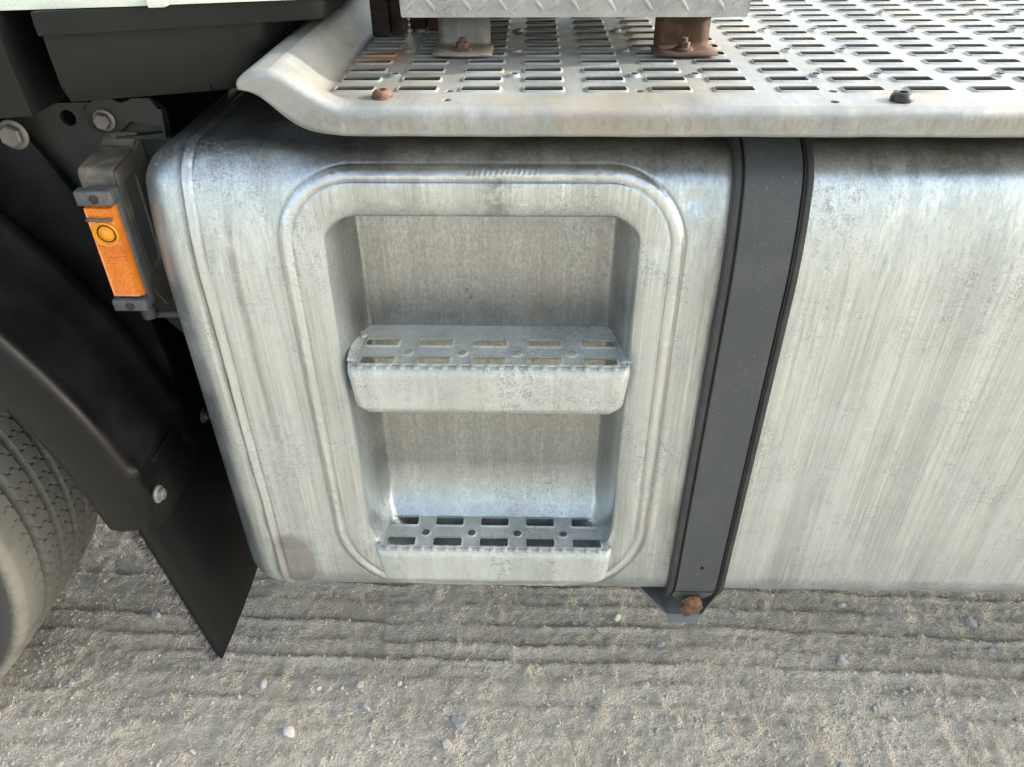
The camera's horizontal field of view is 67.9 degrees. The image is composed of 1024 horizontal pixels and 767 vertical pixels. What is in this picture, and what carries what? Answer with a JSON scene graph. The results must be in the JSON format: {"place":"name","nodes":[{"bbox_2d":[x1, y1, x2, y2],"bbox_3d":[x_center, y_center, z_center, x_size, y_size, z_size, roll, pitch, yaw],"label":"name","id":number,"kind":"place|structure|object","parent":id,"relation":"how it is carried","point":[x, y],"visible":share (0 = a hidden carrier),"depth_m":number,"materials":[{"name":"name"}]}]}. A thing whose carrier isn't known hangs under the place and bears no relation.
{"place":"outdoors","nodes":[
{"label":"outdoors","id":0,"kind":"place"},
{"bbox_2d":[0,514,1023,766],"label":"ground","id":1,"kind":"structure","parent":0,"point":[824,640],"depth_m":1.56,"materials":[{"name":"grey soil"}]},
{"bbox_2d":[67,679,75,687],"bbox_3d":[-0.899,0.610,1.549,0.018,0.014,0.020,17,36,9],"label":"stone","id":2,"kind":"object","parent":1,"relation":"on","point":[71,683],"visible":1,"depth_m":1.55,"materials":[{"name":"grey stone"}]},
{"bbox_2d":[126,718,132,724],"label":"stone","id":3,"kind":"object","parent":1,"relation":"on","point":[129,721],"visible":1,"depth_m":1.48,"materials":[{"name":"grey stone"}]},
{"bbox_2d":[151,609,160,618],"bbox_3d":[-0.787,0.511,1.680,0.025,0.017,0.018,16,43,24],"label":"stone","id":4,"kind":"object","parent":1,"relation":"on","point":[155,614],"visible":1,"depth_m":1.67,"materials":[{"name":"grey stone"}]},
{"bbox_2d":[189,748,195,754],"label":"stone","id":5,"kind":"object","parent":1,"relation":"on","point":[192,751],"visible":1,"depth_m":1.44,"materials":[{"name":"grey stone"}]},
{"bbox_2d":[259,678,266,688],"bbox_3d":[-0.506,0.611,1.548,0.018,0.013,0.022,19,51,23],"label":"stone","id":6,"kind":"object","parent":1,"relation":"on","point":[263,683],"visible":1,"depth_m":1.54,"materials":[{"name":"white stone"}]},
{"bbox_2d":[283,725,294,737],"bbox_3d":[-0.427,0.669,1.460,0.022,0.020,0.022,-2,36,-3],"label":"stone","id":7,"kind":"object","parent":1,"relation":"on","point":[288,732],"visible":1,"depth_m":1.45,"materials":[{"name":"white stone"}]},
{"bbox_2d":[356,681,363,687],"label":"stone","id":8,"kind":"object","parent":1,"relation":"on","point":[360,684],"visible":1,"depth_m":1.53,"materials":[{"name":"grey stone"}]},
{"bbox_2d":[361,703,369,711],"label":"stone","id":9,"kind":"object","parent":1,"relation":"on","point":[365,706],"visible":1,"depth_m":1.50,"materials":[{"name":"grey stone"}]},
{"bbox_2d":[442,738,452,747],"bbox_3d":[-0.123,0.680,1.440,0.018,0.012,0.021,-7,46,-30],"label":"stone","id":10,"kind":"object","parent":1,"relation":"on","point":[446,743],"visible":1,"depth_m":1.44,"materials":[{"name":"grey stone"}]},
{"bbox_2d":[452,715,465,729],"bbox_3d":[-0.100,0.658,1.478,0.026,0.020,0.032,-27,27,-32],"label":"stone","id":11,"kind":"object","parent":1,"relation":"on","point":[459,721],"visible":1,"depth_m":1.47,"materials":[{"name":"grey stone"}]},
{"bbox_2d":[0,0,1023,677],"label":"truck","id":12,"kind":"object","parent":1,"relation":"on","point":[682,310],"visible":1,"depth_m":1.03,"materials":[{"name":"metal"}]},
{"bbox_2d":[571,621,577,626],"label":"stone","id":13,"kind":"object","parent":1,"relation":"on","point":[574,623],"visible":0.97,"depth_m":1.66,"materials":[{"name":"grey stone"}]},
{"bbox_2d":[584,622,595,626],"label":"stone","id":14,"kind":"object","parent":1,"relation":"on","point":[589,624],"visible":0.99,"depth_m":1.66,"materials":[{"name":"grey stone"}]},
{"bbox_2d":[614,613,620,621],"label":"stone","id":15,"kind":"object","parent":1,"relation":"on","point":[617,617],"visible":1,"depth_m":1.66,"materials":[{"name":"white stone"}]},
{"bbox_2d":[656,641,664,647],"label":"stone","id":16,"kind":"object","parent":1,"relation":"on","point":[660,644],"visible":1,"depth_m":1.61,"materials":[{"name":"grey stone"}]},
{"bbox_2d":[733,607,739,615],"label":"stone","id":17,"kind":"object","parent":1,"relation":"on","point":[736,611],"visible":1,"depth_m":1.68,"materials":[{"name":"grey stone"}]},
{"bbox_2d":[837,602,845,607],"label":"stone","id":18,"kind":"object","parent":1,"relation":"on","point":[841,605],"visible":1,"depth_m":1.70,"materials":[{"name":"grey stone"}]},
{"bbox_2d":[836,654,846,666],"bbox_3d":[0.684,0.578,1.581,0.020,0.014,0.027,26,43,32],"label":"stone","id":19,"kind":"object","parent":1,"relation":"on","point":[841,661],"visible":1,"depth_m":1.58,"materials":[{"name":"grey stone"}]},
{"bbox_2d":[888,715,895,720],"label":"stone","id":20,"kind":"object","parent":1,"relation":"on","point":[890,717],"visible":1,"depth_m":1.48,"materials":[{"name":"grey stone"}]},
{"bbox_2d":[901,671,906,676],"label":"stone","id":21,"kind":"object","parent":1,"relation":"on","point":[903,673],"visible":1,"depth_m":1.55,"materials":[{"name":"grey stone"}]},
{"bbox_2d":[917,634,924,638],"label":"stone","id":22,"kind":"object","parent":1,"relation":"on","point":[920,636],"visible":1,"depth_m":1.62,"materials":[{"name":"grey stone"}]},
{"bbox_2d":[965,616,977,627],"bbox_3d":[1.002,0.523,1.663,0.023,0.018,0.029,16,51,7],"label":"stone","id":23,"kind":"object","parent":1,"relation":"on","point":[970,621],"visible":1,"depth_m":1.66,"materials":[{"name":"grey stone"}]},
{"bbox_2d":[987,647,994,652],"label":"stone","id":24,"kind":"object","parent":1,"relation":"on","point":[991,649],"visible":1,"depth_m":1.60,"materials":[{"name":"grey stone"}]}
]}

